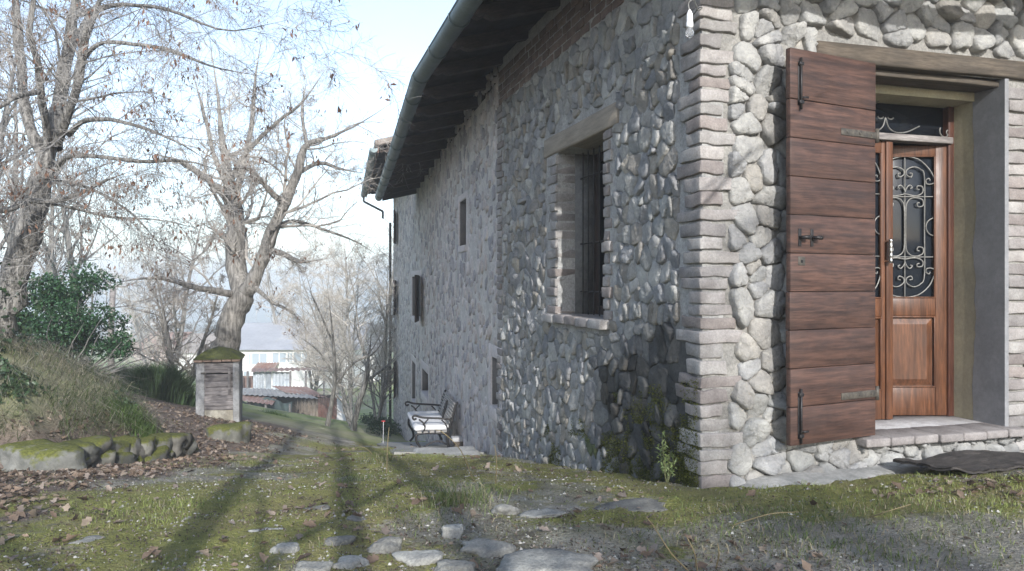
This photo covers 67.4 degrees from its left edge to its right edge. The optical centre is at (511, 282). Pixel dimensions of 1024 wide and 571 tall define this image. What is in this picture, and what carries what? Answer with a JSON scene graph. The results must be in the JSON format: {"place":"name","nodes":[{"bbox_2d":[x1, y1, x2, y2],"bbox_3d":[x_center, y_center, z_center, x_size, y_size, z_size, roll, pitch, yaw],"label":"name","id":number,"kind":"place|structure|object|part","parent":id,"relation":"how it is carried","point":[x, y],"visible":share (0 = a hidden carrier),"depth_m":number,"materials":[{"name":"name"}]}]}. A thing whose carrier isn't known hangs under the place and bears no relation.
{"place":"outdoors","nodes":[
{"label":"outdoors","id":0,"kind":"place"},
{"bbox_2d":[0,0,455,281],"label":"sky","id":1,"kind":"structure","parent":0,"point":[407,28],"materials":[{"name":"white"}]},
{"bbox_2d":[0,281,1023,570],"bbox_3d":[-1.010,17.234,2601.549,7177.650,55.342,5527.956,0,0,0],"label":"ground","id":2,"kind":"structure","parent":0,"point":[338,433],"depth_m":4.43,"materials":[{"name":"green plant"}]},
{"bbox_2d":[0,439,87,472],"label":"flat boulder","id":3,"kind":"object","parent":2,"relation":"on","point":[42,454],"visible":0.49,"depth_m":6.88,"materials":[{"name":"stone"}]},
{"bbox_2d":[0,63,96,244],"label":"bare tree","id":4,"kind":"object","parent":2,"relation":"on","point":[11,203],"visible":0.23,"depth_m":22.53,"materials":[{"name":"grey plant"}]},
{"bbox_2d":[0,10,111,257],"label":"bare tree","id":5,"kind":"object","parent":2,"relation":"on","point":[7,108],"visible":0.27,"depth_m":17.84,"materials":[{"name":"grey plant"}]},
{"bbox_2d":[0,262,136,418],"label":"ivy","id":6,"kind":"object","parent":2,"relation":"on","point":[16,383],"visible":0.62,"depth_m":8.48,"materials":[{"name":"green plant"}]},
{"bbox_2d":[0,113,155,350],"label":"bare tree","id":7,"kind":"object","parent":2,"relation":"on","point":[56,264],"visible":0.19,"depth_m":32.28,"materials":[{"name":"grey plant"}]},
{"bbox_2d":[0,77,160,366],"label":"bare tree","id":8,"kind":"object","parent":2,"relation":"on","point":[70,258],"visible":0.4,"depth_m":26.40,"materials":[{"name":"grey plant"}]},
{"bbox_2d":[68,535,104,543],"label":"field stone","id":9,"kind":"object","parent":2,"relation":"on","point":[86,539],"visible":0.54,"depth_m":3.76,"materials":[{"name":"grey stone"}]},
{"bbox_2d":[17,259,164,377],"bbox_3d":[-8.223,1.005,14.172,3.264,2.867,3.417,0,0,-32],"label":"evergreen bush","id":10,"kind":"object","parent":2,"relation":"on","point":[63,300],"visible":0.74,"depth_m":13.79,"materials":[{"name":"green plant"}]},
{"bbox_2d":[0,323,202,442],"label":"dry grass","id":11,"kind":"structure","parent":2,"relation":"on","point":[96,374],"depth_m":8.68,"materials":[{"name":"plant"}]},
{"bbox_2d":[108,285,115,370],"bbox_3d":[-10.423,1.398,20.000,0.205,2.643,0.162,0,0,0],"label":"wooden pole","id":12,"kind":"object","parent":2,"relation":"on","point":[112,300],"visible":0.35,"depth_m":19.94,"materials":[{"name":"grey wood"}]},
{"bbox_2d":[100,361,142,383],"bbox_3d":[-9.352,2.361,18.991,2.575,1.027,1.742,0,0,19],"label":"broom bush","id":13,"kind":"object","parent":2,"relation":"on","point":[120,372],"visible":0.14,"depth_m":18.65,"materials":[{"name":"green plant"}]},
{"bbox_2d":[115,319,138,332],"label":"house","id":14,"kind":"structure","parent":2,"relation":"on","point":[128,323],"depth_m":420.00,"materials":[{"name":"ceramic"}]},
{"bbox_2d":[94,393,162,437],"bbox_3d":[-4.451,1.672,9.106,1.110,0.900,0.900,0,0,0],"label":"green herb clump","id":15,"kind":"object","parent":2,"relation":"on","point":[151,430],"visible":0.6,"depth_m":9.04,"materials":[{"name":"green plant"}]},
{"bbox_2d":[58,432,199,468],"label":"stone wall","id":16,"kind":"structure","parent":2,"relation":"on","point":[123,449],"depth_m":8.13,"materials":[{"name":"grey stone"}]},
{"bbox_2d":[88,233,200,367],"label":"bare tree","id":17,"kind":"object","parent":2,"relation":"on","point":[136,324],"visible":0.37,"depth_m":60.00,"materials":[{"name":"grey plant"}]},
{"bbox_2d":[114,361,195,406],"bbox_3d":[-7.487,2.166,16.346,2.217,1.209,1.961,0,0,-20],"label":"broom bush","id":18,"kind":"object","parent":2,"relation":"on","point":[167,384],"visible":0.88,"depth_m":16.01,"materials":[{"name":"green plant"}]},
{"bbox_2d":[134,332,190,359],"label":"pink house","id":19,"kind":"structure","parent":2,"relation":"on","point":[171,333],"depth_m":112.89,"materials":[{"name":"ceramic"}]},
{"bbox_2d":[117,259,227,384],"bbox_3d":[-7.941,1.273,18.334,2.654,3.647,2.300,0,0,-29],"label":"bare tree","id":20,"kind":"object","parent":2,"relation":"on","point":[167,343],"visible":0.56,"depth_m":18.27,"materials":[{"name":"grey plant"}]},
{"bbox_2d":[132,197,227,367],"bbox_3d":[-15.076,0.764,35.301,5.633,9.954,5.243,0,0,38],"label":"bare tree","id":21,"kind":"object","parent":2,"relation":"on","point":[179,327],"visible":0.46,"depth_m":34.44,"materials":[{"name":"grey plant"}]},
{"bbox_2d":[178,333,215,369],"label":"white house","id":22,"kind":"structure","parent":2,"relation":"on","point":[210,337],"depth_m":92.16,"materials":[{"name":"paint"}]},
{"bbox_2d":[0,0,419,343],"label":"bare tree","id":23,"kind":"object","parent":2,"relation":"on","point":[25,239],"visible":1,"depth_m":8.23,"materials":[{"name":"grey plant"}]},
{"bbox_2d":[33,322,388,340],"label":"woods","id":24,"kind":"object","parent":2,"relation":"on","point":[152,327],"visible":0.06,"depth_m":242.96,"materials":[{"name":"grey plant"}]},
{"bbox_2d":[193,346,244,421],"bbox_3d":[-5.476,2.157,14.392,0.856,1.926,0.780,0,0,-14],"label":"roadside cabinet","id":25,"kind":"object","parent":2,"relation":"on","point":[219,385],"visible":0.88,"depth_m":14.12,"materials":[{"name":"paint"}]},
{"bbox_3d":[-5.409,1.913,14.105,0.563,0.870,0.070,0,0,-14],"label":"plank door","id":26,"kind":"part","parent":25,"relation":"part of","materials":[{"name":"grey wood"}]},
{"bbox_2d":[206,421,252,442],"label":"mossy block","id":27,"kind":"structure","parent":2,"relation":"on","point":[237,432],"depth_m":11.30,"materials":[{"name":"stone"}]},
{"bbox_2d":[87,0,431,350],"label":"bare tree","id":28,"kind":"object","parent":2,"relation":"on","point":[244,284],"visible":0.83,"depth_m":16.60,"materials":[{"name":"brown plant"}]},
{"bbox_2d":[248,527,282,531],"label":"field stone","id":29,"kind":"object","parent":2,"relation":"on","point":[257,530],"visible":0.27,"depth_m":3.98,"materials":[{"name":"grey stone"}]},
{"bbox_2d":[261,409,292,417],"bbox_3d":[-6.615,3.809,21.567,1.932,0.723,1.128,0,0,0],"label":"green herb clump","id":30,"kind":"object","parent":2,"relation":"on","point":[275,413],"visible":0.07,"depth_m":21.39,"materials":[{"name":"green plant"}]},
{"bbox_2d":[250,235,311,323],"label":"bare tree","id":31,"kind":"object","parent":2,"relation":"on","point":[272,309],"visible":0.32,"depth_m":74.81,"materials":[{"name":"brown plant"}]},
{"bbox_2d":[242,367,324,402],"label":"lean to","id":32,"kind":"object","parent":2,"relation":"on","point":[261,380],"visible":0.56,"depth_m":52.00,"materials":[{"name":"metal"}]},
{"bbox_2d":[243,376,252,387],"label":"rusty panel","id":33,"kind":"object","parent":32,"relation":"attached to","point":[250,381],"visible":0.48,"depth_m":52.99,"materials":[{"name":"brown metal"}]},
{"bbox_2d":[269,542,299,553],"bbox_3d":[-1.073,1.292,3.643,0.150,0.100,0.094,3,-1,-14],"label":"field stone","id":34,"kind":"object","parent":2,"relation":"on","point":[289,547],"visible":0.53,"depth_m":3.62,"materials":[{"name":"grey stone"}]},
{"bbox_2d":[242,385,336,418],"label":"tin shed","id":35,"kind":"structure","parent":2,"relation":"on","point":[305,400],"depth_m":43.89,"materials":[{"name":"grey metal"}]},
{"bbox_2d":[318,398,336,418],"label":"rusty door","id":36,"kind":"structure","parent":35,"relation":"in","point":[323,403],"depth_m":43.04,"materials":[{"name":"brown metal"}]},
{"bbox_2d":[337,395,345,420],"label":"white tarpaulin","id":37,"kind":"object","parent":35,"relation":"hanging from","point":[340,416],"visible":0.34,"depth_m":43.11,"materials":[{"name":"plastic"}]},
{"bbox_2d":[239,323,378,387],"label":"long building","id":38,"kind":"structure","parent":2,"relation":"on","point":[263,345],"depth_m":68.11,"materials":[{"name":"white paint"}]},
{"bbox_2d":[246,353,250,364],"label":"window","id":39,"kind":"structure","parent":38,"relation":"in","point":[248,355],"depth_m":67.95,"materials":[{"name":"white glass"}]},
{"bbox_2d":[251,353,267,364],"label":"window","id":40,"kind":"structure","parent":38,"relation":"in","point":[255,357],"depth_m":67.96,"materials":[{"name":"white glass"}]},
{"bbox_2d":[272,352,286,362],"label":"window","id":41,"kind":"structure","parent":38,"relation":"in","point":[276,356],"depth_m":67.96,"materials":[{"name":"white glass"}]},
{"bbox_2d":[287,352,292,362],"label":"window","id":42,"kind":"structure","parent":38,"relation":"in","point":[291,353],"depth_m":67.95,"materials":[{"name":"white glass"}]},
{"bbox_2d":[293,352,309,362],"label":"window","id":43,"kind":"structure","parent":38,"relation":"in","point":[297,358],"depth_m":67.96,"materials":[{"name":"white glass"}]},
{"bbox_2d":[294,560,332,570],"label":"field stone","id":44,"kind":"object","parent":2,"relation":"on","point":[303,565],"visible":1,"depth_m":3.37,"materials":[{"name":"grey stone"}]},
{"bbox_2d":[303,505,330,509],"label":"field stone","id":45,"kind":"object","parent":2,"relation":"on","point":[326,507],"visible":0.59,"depth_m":4.49,"materials":[{"name":"grey stone"}]},
{"bbox_2d":[262,231,380,391],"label":"bare tree","id":46,"kind":"object","parent":2,"relation":"on","point":[316,383],"visible":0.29,"depth_m":55.32,"materials":[{"name":"grey plant"}]},
{"bbox_2d":[252,217,392,420],"bbox_3d":[-9.148,2.199,39.977,7.780,10.968,7.077,0,0,20],"label":"bare tree","id":47,"kind":"object","parent":2,"relation":"on","point":[348,397],"visible":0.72,"depth_m":39.53,"materials":[{"name":"grey plant"}]},
{"bbox_2d":[271,228,385,397],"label":"bare tree","id":48,"kind":"object","parent":2,"relation":"on","point":[353,304],"visible":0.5,"depth_m":47.13,"materials":[{"name":"grey plant"}]},
{"bbox_2d":[323,535,355,545],"bbox_3d":[-0.848,1.299,3.748,0.171,0.119,0.120,-1,0,-8],"label":"field stone","id":49,"kind":"object","parent":2,"relation":"on","point":[345,539],"visible":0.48,"depth_m":3.73,"materials":[{"name":"grey stone"}]},
{"bbox_2d":[300,280,399,426],"bbox_3d":[-5.128,2.500,24.081,3.259,5.200,1.454,0,0,-11],"label":"sapling","id":50,"kind":"object","parent":2,"relation":"on","point":[331,404],"visible":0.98,"depth_m":23.97,"materials":[{"name":"grey plant"}]},
{"bbox_2d":[332,555,369,569],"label":"field stone","id":51,"kind":"object","parent":2,"relation":"on","point":[347,562],"visible":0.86,"depth_m":3.44,"materials":[{"name":"grey stone"}]},
{"bbox_2d":[311,225,399,419],"bbox_3d":[-4.934,1.753,30.551,5.835,8.226,5.307,0,0,-35],"label":"bare tree","id":52,"kind":"object","parent":2,"relation":"on","point":[385,380],"visible":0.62,"depth_m":30.20,"materials":[{"name":"grey plant"}]},
{"bbox_2d":[346,515,365,521],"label":"field stone","id":53,"kind":"object","parent":2,"relation":"on","point":[355,518],"visible":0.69,"depth_m":4.23,"materials":[{"name":"grey stone"}]},
{"bbox_2d":[341,204,392,416],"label":"bare tree","id":54,"kind":"object","parent":2,"relation":"on","point":[384,411],"visible":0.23,"depth_m":44.61,"materials":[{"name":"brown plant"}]},
{"bbox_2d":[334,305,404,430],"bbox_3d":[-4.717,2.897,25.108,2.508,4.426,1.060,0,0,23],"label":"sapling","id":55,"kind":"object","parent":2,"relation":"on","point":[356,412],"visible":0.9,"depth_m":24.97,"materials":[{"name":"grey plant"}]},
{"bbox_2d":[357,412,401,435],"bbox_3d":[-5.081,5.531,29.699,1.642,1.785,9.012,0,0,-14],"label":"ivy mound","id":56,"kind":"object","parent":2,"relation":"on","point":[372,422],"visible":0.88,"depth_m":27.34,"materials":[{"name":"green plant"}]},
{"bbox_2d":[366,335,392,380],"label":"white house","id":57,"kind":"structure","parent":2,"relation":"on","point":[377,358],"depth_m":75.40,"materials":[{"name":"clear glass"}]},
{"bbox_2d":[367,536,401,553],"bbox_3d":[-0.600,1.296,3.697,0.191,0.136,0.162,-3,0,-10],"label":"field stone","id":58,"kind":"object","parent":2,"relation":"on","point":[387,544],"visible":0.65,"depth_m":3.65,"materials":[{"name":"grey stone"}]},
{"bbox_2d":[392,549,443,566],"bbox_3d":[-0.437,1.296,3.562,0.262,0.090,0.180,-4,-1,9],"label":"field stone","id":59,"kind":"object","parent":2,"relation":"on","point":[413,558],"visible":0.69,"depth_m":3.52,"materials":[{"name":"grey stone"}]},
{"bbox_2d":[377,441,484,454],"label":"terrace","id":60,"kind":"structure","parent":2,"relation":"on","point":[401,445],"depth_m":14.52,"materials":[{"name":"concrete"}]},
{"bbox_2d":[405,389,457,447],"bbox_3d":[-1.514,2.599,14.230,0.827,1.005,1.624,0,0,-12],"label":"garden bench","id":61,"kind":"object","parent":60,"relation":"on","point":[444,413],"visible":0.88,"depth_m":13.57,"materials":[{"name":"grey wood"}]},
{"bbox_2d":[407,410,447,430],"bbox_3d":[-1.575,2.553,14.228,0.630,0.110,1.615,0,0,-12],"label":"seat cushion","id":62,"kind":"object","parent":61,"relation":"on","point":[431,424],"visible":0.82,"depth_m":13.83,"materials":[{"name":"white fabric"}]},
{"bbox_2d":[413,446,479,455],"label":"stone slab","id":63,"kind":"structure","parent":2,"relation":"on","point":[465,450],"depth_m":10.94,"materials":[{"name":"stone"}]},
{"bbox_2d":[441,523,463,538],"bbox_3d":[-0.308,1.314,3.969,0.124,0.118,0.097,-2,0,7],"label":"field stone","id":64,"kind":"object","parent":2,"relation":"on","point":[452,531],"visible":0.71,"depth_m":3.94,"materials":[{"name":"grey stone"}]},
{"bbox_2d":[434,559,475,570],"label":"field stone","id":65,"kind":"object","parent":2,"relation":"on","point":[451,565],"visible":1,"depth_m":3.40,"materials":[{"name":"grey stone"}]},
{"bbox_2d":[451,435,463,446],"bbox_3d":[-0.946,2.913,13.346,0.209,0.464,0.209,0,0,-12],"label":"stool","id":66,"kind":"object","parent":2,"relation":"on","point":[458,440],"visible":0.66,"depth_m":13.26,"materials":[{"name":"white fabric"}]},
{"bbox_2d":[460,538,516,557],"bbox_3d":[-0.123,1.302,3.699,0.300,0.104,0.189,0,0,20],"label":"field stone","id":67,"kind":"object","parent":2,"relation":"on","point":[484,548],"visible":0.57,"depth_m":3.64,"materials":[{"name":"grey stone"}]},
{"bbox_2d":[491,504,519,514],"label":"field stone","id":68,"kind":"object","parent":2,"relation":"on","point":[505,509],"visible":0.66,"depth_m":4.43,"materials":[{"name":"grey stone"}]},
{"bbox_2d":[0,397,1023,570],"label":"fallen leaves","id":69,"kind":"object","parent":2,"relation":"on","point":[105,470],"visible":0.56,"depth_m":5.23,"materials":[{"name":"brown plant"}]},
{"bbox_2d":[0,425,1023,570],"bbox_3d":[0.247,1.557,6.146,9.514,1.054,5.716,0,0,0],"label":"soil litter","id":70,"kind":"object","parent":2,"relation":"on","point":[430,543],"visible":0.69,"depth_m":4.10,"materials":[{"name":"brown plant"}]},
{"bbox_2d":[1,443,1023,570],"bbox_3d":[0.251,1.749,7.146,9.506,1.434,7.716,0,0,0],"label":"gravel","id":71,"kind":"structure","parent":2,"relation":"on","point":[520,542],"depth_m":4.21,"materials":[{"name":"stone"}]},
{"bbox_2d":[518,508,566,517],"bbox_3d":[0.169,1.326,4.368,0.264,0.047,0.160,-4,1,-12],"label":"field stone","id":72,"kind":"object","parent":2,"relation":"on","point":[544,512],"visible":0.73,"depth_m":4.34,"materials":[{"name":"grey stone"}]},
{"bbox_2d":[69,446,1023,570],"bbox_3d":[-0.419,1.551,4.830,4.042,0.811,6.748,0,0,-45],"label":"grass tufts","id":73,"kind":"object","parent":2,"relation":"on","point":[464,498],"visible":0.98,"depth_m":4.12,"materials":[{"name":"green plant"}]},
{"bbox_2d":[496,548,597,570],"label":"field stone","id":74,"kind":"object","parent":2,"relation":"on","point":[545,559],"visible":1,"depth_m":3.44,"materials":[{"name":"grey stone"}]},
{"bbox_2d":[592,497,667,511],"bbox_3d":[0.697,1.341,4.562,0.467,0.043,0.282,-4,1,-14],"label":"field stone","id":75,"kind":"object","parent":2,"relation":"on","point":[647,504],"visible":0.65,"depth_m":4.56,"materials":[{"name":"grey stone"}]},
{"bbox_2d":[358,430,910,570],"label":"dry stalks","id":76,"kind":"object","parent":2,"relation":"on","point":[677,560],"visible":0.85,"depth_m":3.93,"materials":[{"name":"beige plant"}]},
{"bbox_2d":[655,430,676,482],"bbox_3d":[1.112,1.261,5.540,0.163,0.408,0.146,0,0,0],"label":"wall weed","id":77,"kind":"object","parent":2,"relation":"on","point":[664,468],"depth_m":5.54,"materials":[{"name":"green plant"}]},
{"bbox_2d":[361,0,1023,488],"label":"stone farmhouse","id":78,"kind":"object","parent":2,"relation":"on","point":[733,242],"visible":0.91,"depth_m":6.14,"materials":[{"name":"stone"}]},
{"bbox_2d":[394,209,396,246],"bbox_3d":[-4.469,-2.157,30.241,0.389,1.446,2.469,0,0,-9],"label":"window","id":79,"kind":"structure","parent":78,"relation":"in","point":[395,211],"depth_m":29.61,"materials":[{"name":"stone"}]},
{"bbox_2d":[394,277,396,315],"bbox_3d":[-4.470,0.538,30.240,0.388,1.506,2.467,0,0,-9],"label":"window","id":80,"kind":"structure","parent":78,"relation":"in","point":[395,278],"depth_m":29.61,"materials":[{"name":"stone"}]},
{"bbox_2d":[394,356,396,398],"bbox_3d":[-4.468,3.682,30.242,0.387,1.527,2.470,0,0,-9],"label":"window","id":81,"kind":"structure","parent":78,"relation":"in","point":[395,380],"depth_m":29.61,"materials":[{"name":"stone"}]},
{"bbox_2d":[411,270,420,325],"bbox_3d":[-2.576,0.417,21.600,0.447,1.508,3.791,0,0,-9],"label":"window","id":82,"kind":"structure","parent":78,"relation":"in","point":[415,275],"depth_m":21.24,"materials":[{"name":"stone"}]},
{"bbox_2d":[421,359,428,407],"bbox_3d":[-2.114,2.563,19.621,0.276,1.020,2.032,0,0,-12],"label":"window","id":83,"kind":"structure","parent":78,"relation":"in","point":[424,367],"depth_m":20.20,"materials":[{"name":"stone"}]},
{"bbox_2d":[458,191,467,252],"bbox_3d":[-0.752,-1.042,13.422,0.274,1.022,1.045,0,0,-12],"label":"window","id":84,"kind":"structure","parent":78,"relation":"in","point":[462,204],"depth_m":13.80,"materials":[{"name":"stone"}]},
{"bbox_2d":[542,102,618,329],"bbox_3d":[0.815,-0.568,7.541,0.576,1.987,1.941,0,0,-16],"label":"barred window","id":85,"kind":"structure","parent":78,"relation":"in","point":[590,207],"depth_m":8.06,"materials":[{"name":"stone"}]},
{"bbox_2d":[685,0,702,37],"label":"wall bulb","id":86,"kind":"object","parent":78,"relation":"attached to","point":[689,32],"depth_m":5.04,"materials":[{"name":"white glass"}]},
{"bbox_2d":[875,141,892,419],"bbox_3d":[2.807,-0.016,6.179,0.623,2.265,0.122,0,0,-16],"label":"door leaf","id":87,"kind":"structure","parent":78,"relation":"in","point":[883,150],"depth_m":6.26,"materials":[{"name":"brown wood"}]},
{"bbox_2d":[893,145,945,414],"bbox_3d":[3.332,-0.016,6.462,0.623,2.265,0.056,0,0,1],"label":"door leaf","id":88,"kind":"structure","parent":78,"relation":"in","point":[919,172],"depth_m":6.44,"materials":[{"name":"brown wood"}]},
{"bbox_2d":[736,464,924,488],"bbox_3d":[2.191,1.399,5.337,1.625,0.128,0.328,0,0,-16],"label":"footing strip","id":89,"kind":"object","parent":2,"relation":"on","point":[824,478],"visible":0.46,"depth_m":5.36,"materials":[{"name":"concrete"}]},
{"bbox_2d":[893,450,1023,473],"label":"doormat","id":90,"kind":"object","parent":2,"relation":"on","point":[975,461],"visible":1,"depth_m":5.38,"materials":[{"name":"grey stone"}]}
]}

